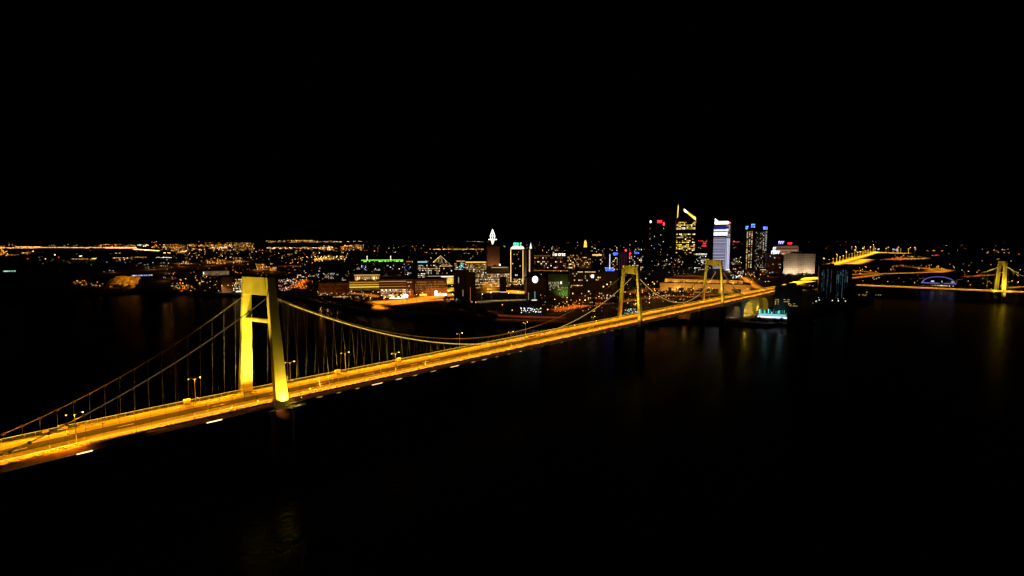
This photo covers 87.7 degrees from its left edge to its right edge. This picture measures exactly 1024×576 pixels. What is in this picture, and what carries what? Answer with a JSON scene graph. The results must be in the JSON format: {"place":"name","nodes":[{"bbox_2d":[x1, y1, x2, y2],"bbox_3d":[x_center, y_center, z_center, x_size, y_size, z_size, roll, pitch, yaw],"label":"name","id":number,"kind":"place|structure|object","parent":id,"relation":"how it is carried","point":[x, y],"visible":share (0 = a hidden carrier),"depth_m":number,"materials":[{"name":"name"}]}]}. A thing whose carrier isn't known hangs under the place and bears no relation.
{"place":"outdoors","nodes":[
{"label":"outdoors","id":0,"kind":"place"},
{"bbox_2d":[0,241,237,244],"bbox_3d":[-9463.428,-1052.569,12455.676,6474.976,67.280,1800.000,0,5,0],"label":"hills","id":1,"kind":"structure","parent":0,"point":[77,243],"depth_m":11933.58,"materials":[{"name":"black"}]},
{"bbox_2d":[281,280,309,288],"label":"road","id":2,"kind":"structure","parent":0,"point":[300,284],"depth_m":947.67,"materials":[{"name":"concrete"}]},
{"bbox_2d":[306,258,340,259],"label":"road","id":3,"kind":"structure","parent":0,"point":[323,259],"depth_m":2232.95,"materials":[{"name":"asphalt"}]},
{"bbox_2d":[350,293,378,296],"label":"road","id":4,"kind":"structure","parent":0,"point":[372,295],"depth_m":770.32,"materials":[{"name":"asphalt"}]},
{"bbox_2d":[243,240,535,244],"bbox_3d":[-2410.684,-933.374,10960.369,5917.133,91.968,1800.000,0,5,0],"label":"hills","id":5,"kind":"structure","parent":0,"point":[428,242],"depth_m":10538.73,"materials":[{"name":"black"}]},
{"bbox_2d":[366,293,453,304],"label":"road","id":6,"kind":"structure","parent":0,"point":[392,301],"depth_m":704.42,"materials":[{"name":"asphalt"}]},
{"bbox_2d":[372,298,453,308],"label":"road","id":7,"kind":"structure","parent":0,"point":[378,306],"depth_m":649.69,"materials":[{"name":"asphalt"}]},
{"bbox_2d":[447,288,498,292],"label":"road","id":8,"kind":"structure","parent":0,"point":[449,290],"depth_m":849.86,"materials":[{"name":"asphalt"}]},
{"bbox_2d":[446,299,524,301],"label":"road","id":9,"kind":"structure","parent":0,"point":[497,300],"depth_m":692.56,"materials":[{"name":"grey asphalt"}]},
{"bbox_2d":[498,290,523,293],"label":"road","id":10,"kind":"structure","parent":0,"point":[515,292],"depth_m":800.74,"materials":[{"name":"asphalt"}]},
{"bbox_2d":[0,284,1023,575],"bbox_3d":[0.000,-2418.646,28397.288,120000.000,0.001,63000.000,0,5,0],"label":"water","id":11,"kind":"structure","parent":0,"point":[882,434],"depth_m":204.51,"materials":[{"name":"black liquid"}]},
{"bbox_2d":[856,261,1023,300],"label":"suspension bridge","id":12,"kind":"structure","parent":11,"relation":"in","point":[996,290],"depth_m":723.95,"materials":[{"name":"metal"}]},
{"bbox_2d":[0,242,1023,326],"bbox_3d":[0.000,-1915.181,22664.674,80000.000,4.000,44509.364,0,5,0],"label":"ground","id":13,"kind":"structure","parent":0,"point":[41,268],"depth_m":1449.92,"materials":[{"name":"black"}]},
{"bbox_2d":[100,276,151,288],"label":"rock wall","id":14,"kind":"structure","parent":13,"relation":"on","point":[132,281],"depth_m":879.91,"materials":[{"name":"brown stone"}]},
{"bbox_2d":[132,272,152,275],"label":"waterside hall","id":15,"kind":"structure","parent":13,"relation":"on","point":[146,274],"depth_m":1165.01,"materials":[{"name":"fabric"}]},
{"bbox_2d":[170,279,183,287],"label":"terraced building","id":16,"kind":"structure","parent":13,"relation":"on","point":[176,283],"depth_m":878.71,"materials":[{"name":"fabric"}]},
{"bbox_2d":[187,280,198,289],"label":"terraced building","id":17,"kind":"structure","parent":13,"relation":"on","point":[193,285],"depth_m":840.15,"materials":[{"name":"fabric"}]},
{"bbox_2d":[200,277,217,285],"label":"terraced building","id":18,"kind":"structure","parent":13,"relation":"on","point":[209,281],"depth_m":931.82,"materials":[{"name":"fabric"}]},
{"bbox_2d":[205,258,213,263],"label":"house","id":19,"kind":"structure","parent":13,"relation":"on","point":[208,261],"depth_m":1796.24,"materials":[{"name":"brown stone"}]},
{"bbox_2d":[203,269,228,275],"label":"warehouse","id":20,"kind":"structure","parent":13,"relation":"on","point":[215,271],"depth_m":1210.79,"materials":[{"name":"concrete"}]},
{"bbox_2d":[215,258,225,264],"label":"house","id":21,"kind":"structure","parent":13,"relation":"on","point":[221,261],"depth_m":1756.19,"materials":[{"name":"brown stone"}]},
{"bbox_2d":[218,274,232,291],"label":"storehouse","id":22,"kind":"structure","parent":13,"relation":"on","point":[225,282],"depth_m":812.93,"materials":[{"name":"brown stone"}]},
{"bbox_2d":[232,275,241,292],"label":"office block","id":23,"kind":"structure","parent":13,"relation":"on","point":[237,283],"depth_m":802.78,"materials":[{"name":"concrete"}]},
{"bbox_2d":[233,256,240,262],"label":"house","id":24,"kind":"structure","parent":13,"relation":"on","point":[237,259],"depth_m":1884.88,"materials":[{"name":"brown stone"}]},
{"bbox_2d":[257,262,264,268],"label":"house","id":25,"kind":"structure","parent":13,"relation":"on","point":[261,265],"depth_m":1485.87,"materials":[{"name":"brown stone"}]},
{"bbox_2d":[269,265,277,270],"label":"house","id":26,"kind":"structure","parent":13,"relation":"on","point":[272,267],"depth_m":1380.14,"materials":[{"name":"brown stone"}]},
{"bbox_2d":[277,276,292,282],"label":"office block","id":27,"kind":"structure","parent":13,"relation":"on","point":[284,279],"depth_m":991.48,"materials":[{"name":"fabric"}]},
{"bbox_2d":[294,273,304,277],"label":"office block","id":28,"kind":"structure","parent":13,"relation":"on","point":[300,275],"depth_m":1120.35,"materials":[{"name":"concrete"}]},
{"bbox_2d":[306,272,319,278],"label":"office block","id":29,"kind":"structure","parent":13,"relation":"on","point":[309,275],"depth_m":1103.31,"materials":[{"name":"concrete"}]},
{"bbox_2d":[321,271,338,279],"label":"office block","id":30,"kind":"structure","parent":13,"relation":"on","point":[325,275],"depth_m":1072.82,"materials":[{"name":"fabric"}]},
{"bbox_2d":[318,279,349,297],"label":"office block","id":31,"kind":"structure","parent":13,"relation":"on","point":[333,287],"depth_m":722.34,"materials":[{"name":"red brick"}]},
{"bbox_2d":[357,264,367,269],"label":"office block","id":32,"kind":"structure","parent":13,"relation":"on","point":[361,267],"depth_m":1431.15,"materials":[{"name":"concrete"}]},
{"bbox_2d":[347,271,380,290],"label":"palace","id":33,"kind":"structure","parent":13,"relation":"on","point":[362,281],"depth_m":821.86,"materials":[{"name":"stone"}]},
{"bbox_2d":[370,265,381,270],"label":"office block","id":34,"kind":"structure","parent":13,"relation":"on","point":[376,268],"depth_m":1379.95,"materials":[{"name":"concrete"}]},
{"bbox_2d":[361,256,411,263],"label":"warehouse","id":35,"kind":"structure","parent":13,"relation":"on","point":[384,261],"depth_m":1837.06,"materials":[{"name":"green"}]},
{"bbox_2d":[385,263,394,269],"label":"office block","id":36,"kind":"structure","parent":13,"relation":"on","point":[390,266],"depth_m":1430.57,"materials":[{"name":"concrete"}]},
{"bbox_2d":[379,276,413,298],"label":"terraced building","id":37,"kind":"structure","parent":13,"relation":"on","point":[392,287],"depth_m":714.73,"materials":[{"name":"red brick"}]},
{"bbox_2d":[0,259,806,473],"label":"suspension bridge","id":38,"kind":"structure","parent":13,"relation":"on","point":[280,394],"depth_m":201.03,"materials":[{"name":"metal"}]},
{"bbox_2d":[57,424,67,429],"bbox_3d":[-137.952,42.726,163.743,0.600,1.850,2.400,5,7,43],"label":"car","id":39,"kind":"object","parent":38,"relation":"on","point":[64,427],"visible":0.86,"depth_m":163.43,"materials":[{"name":"orange paint"}]},
{"bbox_2d":[65,411,83,444],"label":"bridge lamp","id":40,"kind":"object","parent":38,"relation":"on","point":[75,423],"visible":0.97,"depth_m":151.66,"materials":[{"name":"metal"}]},
{"bbox_2d":[398,265,412,270],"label":"office block","id":41,"kind":"structure","parent":13,"relation":"on","point":[402,267],"depth_m":1355.28,"materials":[{"name":"concrete"}]},
{"bbox_2d":[401,269,412,274],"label":"office block","id":42,"kind":"structure","parent":13,"relation":"on","point":[407,272],"depth_m":1207.43,"materials":[{"name":"concrete"}]},
{"bbox_2d":[412,260,438,277],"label":"office block","id":43,"kind":"structure","parent":13,"relation":"on","point":[421,269],"depth_m":1070.62,"materials":[{"name":"concrete"}]},
{"bbox_2d":[413,276,446,295],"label":"terraced building","id":44,"kind":"structure","parent":13,"relation":"on","point":[430,285],"depth_m":749.92,"materials":[{"name":"red brick"}]},
{"bbox_2d":[171,267,694,311],"bbox_3d":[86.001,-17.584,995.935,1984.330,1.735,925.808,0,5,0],"label":"distant city lights","id":45,"kind":"object","parent":13,"relation":"on","point":[373,291],"visible":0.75,"depth_m":806.70},
{"bbox_2d":[425,274,453,282],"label":"market hall","id":46,"kind":"structure","parent":13,"relation":"on","point":[450,278],"depth_m":979.98,"materials":[{"name":"concrete"}]},
{"bbox_2d":[434,255,452,274],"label":"exhibition hall","id":47,"kind":"structure","parent":13,"relation":"on","point":[445,267],"depth_m":1119.53,"materials":[{"name":"black glass"}]},
{"bbox_2d":[454,257,465,269],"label":"office block","id":48,"kind":"structure","parent":13,"relation":"on","point":[459,263],"depth_m":818.52,"materials":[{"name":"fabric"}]},
{"bbox_2d":[453,268,475,302],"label":"office tower","id":49,"kind":"structure","parent":13,"relation":"on","point":[464,285],"depth_m":668.69,"materials":[{"name":"black glass"}]},
{"bbox_2d":[0,246,948,266],"bbox_3d":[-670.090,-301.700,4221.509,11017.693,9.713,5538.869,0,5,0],"label":"distant city lights","id":50,"kind":"object","parent":13,"relation":"on","point":[214,248],"visible":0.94,"depth_m":4498.72},
{"bbox_2d":[465,259,486,291],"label":"office block","id":51,"kind":"structure","parent":13,"relation":"on","point":[479,267],"depth_m":803.12,"materials":[{"name":"brown stone"}]},
{"bbox_2d":[486,229,499,265],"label":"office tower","id":52,"kind":"structure","parent":13,"relation":"on","point":[492,254],"depth_m":1204.29,"materials":[{"name":"stone"}]},
{"bbox_2d":[487,264,508,271],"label":"office block","id":53,"kind":"structure","parent":13,"relation":"on","point":[499,268],"depth_m":988.76,"materials":[{"name":"brown concrete"}]},
{"bbox_2d":[49,240,946,246],"bbox_3d":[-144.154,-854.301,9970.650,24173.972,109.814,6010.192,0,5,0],"label":"distant city lights","id":54,"kind":"object","parent":13,"relation":"on","point":[279,240],"visible":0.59,"depth_m":10436.80},
{"bbox_2d":[487,272,509,288],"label":"office block","id":55,"kind":"structure","parent":13,"relation":"on","point":[493,280],"depth_m":863.21,"materials":[{"name":"brown stone"}]},
{"bbox_2d":[500,276,505,292],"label":"office block","id":56,"kind":"structure","parent":13,"relation":"on","point":[502,284],"depth_m":795.87,"materials":[{"name":"black glass"}]},
{"bbox_2d":[511,243,526,285],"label":"office block","id":57,"kind":"structure","parent":13,"relation":"on","point":[518,263],"depth_m":917.33,"materials":[{"name":"black glass"}]},
{"bbox_2d":[529,244,531,272],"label":"church spire","id":58,"kind":"structure","parent":13,"relation":"on","point":[530,260],"depth_m":1285.40,"materials":[{"name":"brown stone"}]},
{"bbox_2d":[524,275,546,300],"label":"office tower","id":59,"kind":"structure","parent":13,"relation":"on","point":[535,288],"depth_m":695.24,"materials":[{"name":"black glass"}]},
{"bbox_2d":[533,253,566,268],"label":"office block","id":60,"kind":"structure","parent":13,"relation":"on","point":[549,260],"depth_m":1456.79,"materials":[{"name":"red brick"}]},
{"bbox_2d":[551,246,560,252],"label":"office block","id":61,"kind":"structure","parent":13,"relation":"on","point":[557,249],"depth_m":3511.78,"materials":[{"name":"concrete"}]},
{"bbox_2d":[548,271,567,298],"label":"office block","id":62,"kind":"structure","parent":13,"relation":"on","point":[557,283],"depth_m":707.73,"materials":[{"name":"green concrete"}]},
{"bbox_2d":[567,253,578,268],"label":"office block","id":63,"kind":"structure","parent":13,"relation":"on","point":[572,260],"depth_m":1456.64,"materials":[{"name":"red brick"}]},
{"bbox_2d":[569,268,595,304],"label":"office block","id":64,"kind":"structure","parent":13,"relation":"on","point":[582,285],"depth_m":642.35,"materials":[{"name":"black glass"}]},
{"bbox_2d":[579,240,591,268],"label":"stepped tower","id":65,"kind":"structure","parent":13,"relation":"on","point":[585,259],"depth_m":1404.06,"materials":[{"name":"brown stone"}]},
{"bbox_2d":[593,247,601,251],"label":"office block","id":66,"kind":"structure","parent":13,"relation":"on","point":[595,249],"depth_m":3863.31,"materials":[{"name":"concrete"}]},
{"bbox_2d":[591,251,605,268],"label":"office block","id":67,"kind":"structure","parent":13,"relation":"on","point":[598,259],"depth_m":1456.29,"materials":[{"name":"concrete"}]},
{"bbox_2d":[596,268,617,302],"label":"office block","id":68,"kind":"structure","parent":13,"relation":"on","point":[606,278],"depth_m":664.63,"materials":[{"name":"black glass"}]},
{"bbox_2d":[608,246,617,250],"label":"office block","id":69,"kind":"structure","parent":13,"relation":"on","point":[610,248],"depth_m":4066.97,"materials":[{"name":"concrete"}]},
{"bbox_2d":[609,253,618,270],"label":"office tower","id":70,"kind":"structure","parent":13,"relation":"on","point":[614,261],"depth_m":1378.44,"materials":[{"name":"black glass"}]},
{"bbox_2d":[619,249,627,270],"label":"office tower","id":71,"kind":"structure","parent":13,"relation":"on","point":[623,257],"depth_m":1377.59,"materials":[{"name":"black glass"}]},
{"bbox_2d":[628,252,643,270],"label":"office block","id":72,"kind":"structure","parent":13,"relation":"on","point":[636,258],"depth_m":1377.46,"materials":[{"name":"concrete"}]},
{"bbox_2d":[633,248,641,251],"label":"office block","id":73,"kind":"structure","parent":13,"relation":"on","point":[637,249],"depth_m":3679.31,"materials":[{"name":"concrete"}]},
{"bbox_2d":[645,220,664,266],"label":"office tower","id":74,"kind":"structure","parent":13,"relation":"on","point":[654,239],"depth_m":1604.78,"materials":[{"name":"black glass"}]},
{"bbox_2d":[661,256,670,266],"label":"office block","id":75,"kind":"structure","parent":13,"relation":"on","point":[665,261],"depth_m":1609.20,"materials":[{"name":"concrete"}]},
{"bbox_2d":[673,258,683,267],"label":"office block","id":76,"kind":"structure","parent":13,"relation":"on","point":[677,262],"depth_m":1514.46,"materials":[{"name":"concrete"}]},
{"bbox_2d":[677,313,691,320],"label":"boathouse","id":77,"kind":"object","parent":13,"relation":"on","point":[688,316],"visible":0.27,"depth_m":528.51,"materials":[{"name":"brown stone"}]},
{"bbox_2d":[674,200,695,267],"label":"office tower","id":78,"kind":"structure","parent":13,"relation":"on","point":[685,234],"depth_m":1508.56,"materials":[{"name":"black glass"}]},
{"bbox_2d":[694,243,708,270],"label":"office block","id":79,"kind":"structure","parent":13,"relation":"on","point":[701,257],"depth_m":1379.29,"materials":[{"name":"black glass"}]},
{"bbox_2d":[659,274,751,293],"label":"concert hall","id":80,"kind":"structure","parent":13,"relation":"on","point":[680,281],"depth_m":802.65,"materials":[{"name":"orange glass"}]},
{"bbox_2d":[731,289,740,293],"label":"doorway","id":81,"kind":"structure","parent":80,"relation":"in","point":[733,291],"depth_m":781.59,"materials":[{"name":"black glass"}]},
{"bbox_2d":[712,219,731,269],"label":"office tower","id":82,"kind":"structure","parent":13,"relation":"on","point":[722,242],"depth_m":1424.48,"materials":[{"name":"grey concrete"}]},
{"bbox_2d":[731,255,742,266],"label":"office block","id":83,"kind":"structure","parent":13,"relation":"on","point":[736,260],"depth_m":1608.99,"materials":[{"name":"concrete"}]},
{"bbox_2d":[732,265,744,273],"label":"office block","id":84,"kind":"structure","parent":13,"relation":"on","point":[738,269],"depth_m":1245.55,"materials":[{"name":"brown stone"}]},
{"bbox_2d":[745,268,757,274],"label":"office block","id":85,"kind":"structure","parent":13,"relation":"on","point":[750,271],"depth_m":1208.78,"materials":[{"name":"brown stone"}]},
{"bbox_2d":[745,224,767,270],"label":"apartment tower","id":86,"kind":"structure","parent":13,"relation":"on","point":[756,249],"depth_m":1397.82,"materials":[{"name":"black glass"}]},
{"bbox_2d":[759,268,767,275],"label":"office block","id":87,"kind":"structure","parent":13,"relation":"on","point":[763,271],"depth_m":1189.05,"materials":[{"name":"brown stone"}]},
{"bbox_2d":[756,309,786,323],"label":"river baths","id":88,"kind":"object","parent":13,"relation":"on","point":[768,317],"visible":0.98,"depth_m":514.66,"materials":[{"name":"white"}]},
{"bbox_2d":[765,247,781,275],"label":"office block","id":89,"kind":"structure","parent":13,"relation":"on","point":[773,262],"depth_m":1187.15,"materials":[{"name":"brown stone"}]},
{"bbox_2d":[774,241,798,266],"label":"hotel","id":90,"kind":"structure","parent":13,"relation":"on","point":[783,249],"depth_m":1608.37,"materials":[{"name":"concrete"}]},
{"bbox_2d":[774,283,802,319],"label":"apartment block","id":91,"kind":"structure","parent":13,"relation":"on","point":[788,298],"depth_m":527.71,"materials":[{"name":"black glass"}]},
{"bbox_2d":[783,251,815,274],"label":"hotel","id":92,"kind":"structure","parent":13,"relation":"on","point":[795,262],"depth_m":1205.65,"materials":[{"name":"concrete"}]},
{"bbox_2d":[802,291,817,309],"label":"apartment block","id":93,"kind":"structure","parent":13,"relation":"on","point":[809,300],"depth_m":603.07,"materials":[{"name":"black concrete"}]},
{"bbox_2d":[817,263,852,301],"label":"apartment tower","id":94,"kind":"structure","parent":13,"relation":"on","point":[834,282],"depth_m":682.29,"materials":[{"name":"black glass"}]},
{"bbox_2d":[921,276,955,287],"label":"arched bridge","id":95,"kind":"structure","parent":13,"relation":"on","point":[948,285],"depth_m":892.52,"materials":[{"name":"blue metal"}]},
{"bbox_2d":[0,0,1023,241],"label":"sky","id":96,"kind":"structure","parent":0,"point":[121,120],"materials":[{"name":"black"}]},
{"bbox_2d":[460,309,565,318],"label":"road","id":97,"kind":"structure","parent":0,"point":[521,316],"depth_m":545.65,"materials":[{"name":"asphalt"}]},
{"bbox_2d":[496,319,565,320],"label":"road","id":98,"kind":"structure","parent":0,"point":[532,320],"depth_m":518.20,"materials":[{"name":"asphalt"}]},
{"bbox_2d":[548,303,601,310],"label":"road","id":99,"kind":"structure","parent":0,"point":[570,307],"depth_m":619.56,"materials":[{"name":"asphalt"}]},
{"bbox_2d":[624,288,659,292],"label":"road","id":100,"kind":"structure","parent":0,"point":[646,289],"depth_m":832.64,"materials":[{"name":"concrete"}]},
{"bbox_2d":[617,294,718,301],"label":"road","id":101,"kind":"structure","parent":0,"point":[632,299],"depth_m":742.50,"materials":[{"name":"asphalt"}]},
{"bbox_2d":[538,241,812,243],"bbox_3d":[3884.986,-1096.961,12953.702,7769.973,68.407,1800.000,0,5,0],"label":"hills","id":102,"kind":"structure","parent":0,"point":[640,242],"depth_m":12643.68,"materials":[{"name":"black"}]},
{"bbox_2d":[726,312,757,317],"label":"road","id":103,"kind":"structure","parent":0,"point":[745,315],"depth_m":552.97,"materials":[{"name":"asphalt"}]},
{"bbox_2d":[737,277,766,288],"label":"road","id":104,"kind":"structure","parent":0,"point":[753,283],"depth_m":993.40,"materials":[{"name":"asphalt"}]},
{"bbox_2d":[782,272,817,284],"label":"road","id":105,"kind":"structure","parent":0,"point":[811,279],"depth_m":801.07,"materials":[{"name":"asphalt"}]},
{"bbox_2d":[821,252,877,264],"bbox_3d":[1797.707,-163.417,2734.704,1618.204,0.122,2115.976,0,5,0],"label":"road","id":106,"kind":"structure","parent":0,"point":[853,258],"depth_m":2361.07,"materials":[{"name":"asphalt"}]},
{"bbox_2d":[840,259,875,263],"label":"road","id":107,"kind":"structure","parent":0,"point":[860,261],"depth_m":2014.40,"materials":[{"name":"asphalt"}]},
{"bbox_2d":[852,274,880,278],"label":"road","id":108,"kind":"structure","parent":0,"point":[856,277],"depth_m":1161.64,"materials":[{"name":"asphalt"}]},
{"bbox_2d":[880,258,913,259],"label":"road","id":109,"kind":"structure","parent":0,"point":[895,259],"depth_m":2232.98,"materials":[{"name":"asphalt"}]},
{"bbox_2d":[852,271,946,274],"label":"road","id":110,"kind":"structure","parent":0,"point":[900,273],"depth_m":1269.06,"materials":[{"name":"grey asphalt"}]},
{"bbox_2d":[799,241,1023,244],"bbox_3d":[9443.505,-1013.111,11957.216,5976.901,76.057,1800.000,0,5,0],"label":"hills","id":111,"kind":"structure","parent":0,"point":[941,243],"depth_m":11482.95,"materials":[{"name":"black"}]},
{"bbox_2d":[911,267,939,270],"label":"road","id":112,"kind":"structure","parent":0,"point":[929,269],"depth_m":1447.60,"materials":[{"name":"asphalt"}]},
{"bbox_2d":[933,268,955,272],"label":"road","id":113,"kind":"structure","parent":0,"point":[944,269],"depth_m":1398.42,"materials":[{"name":"asphalt"}]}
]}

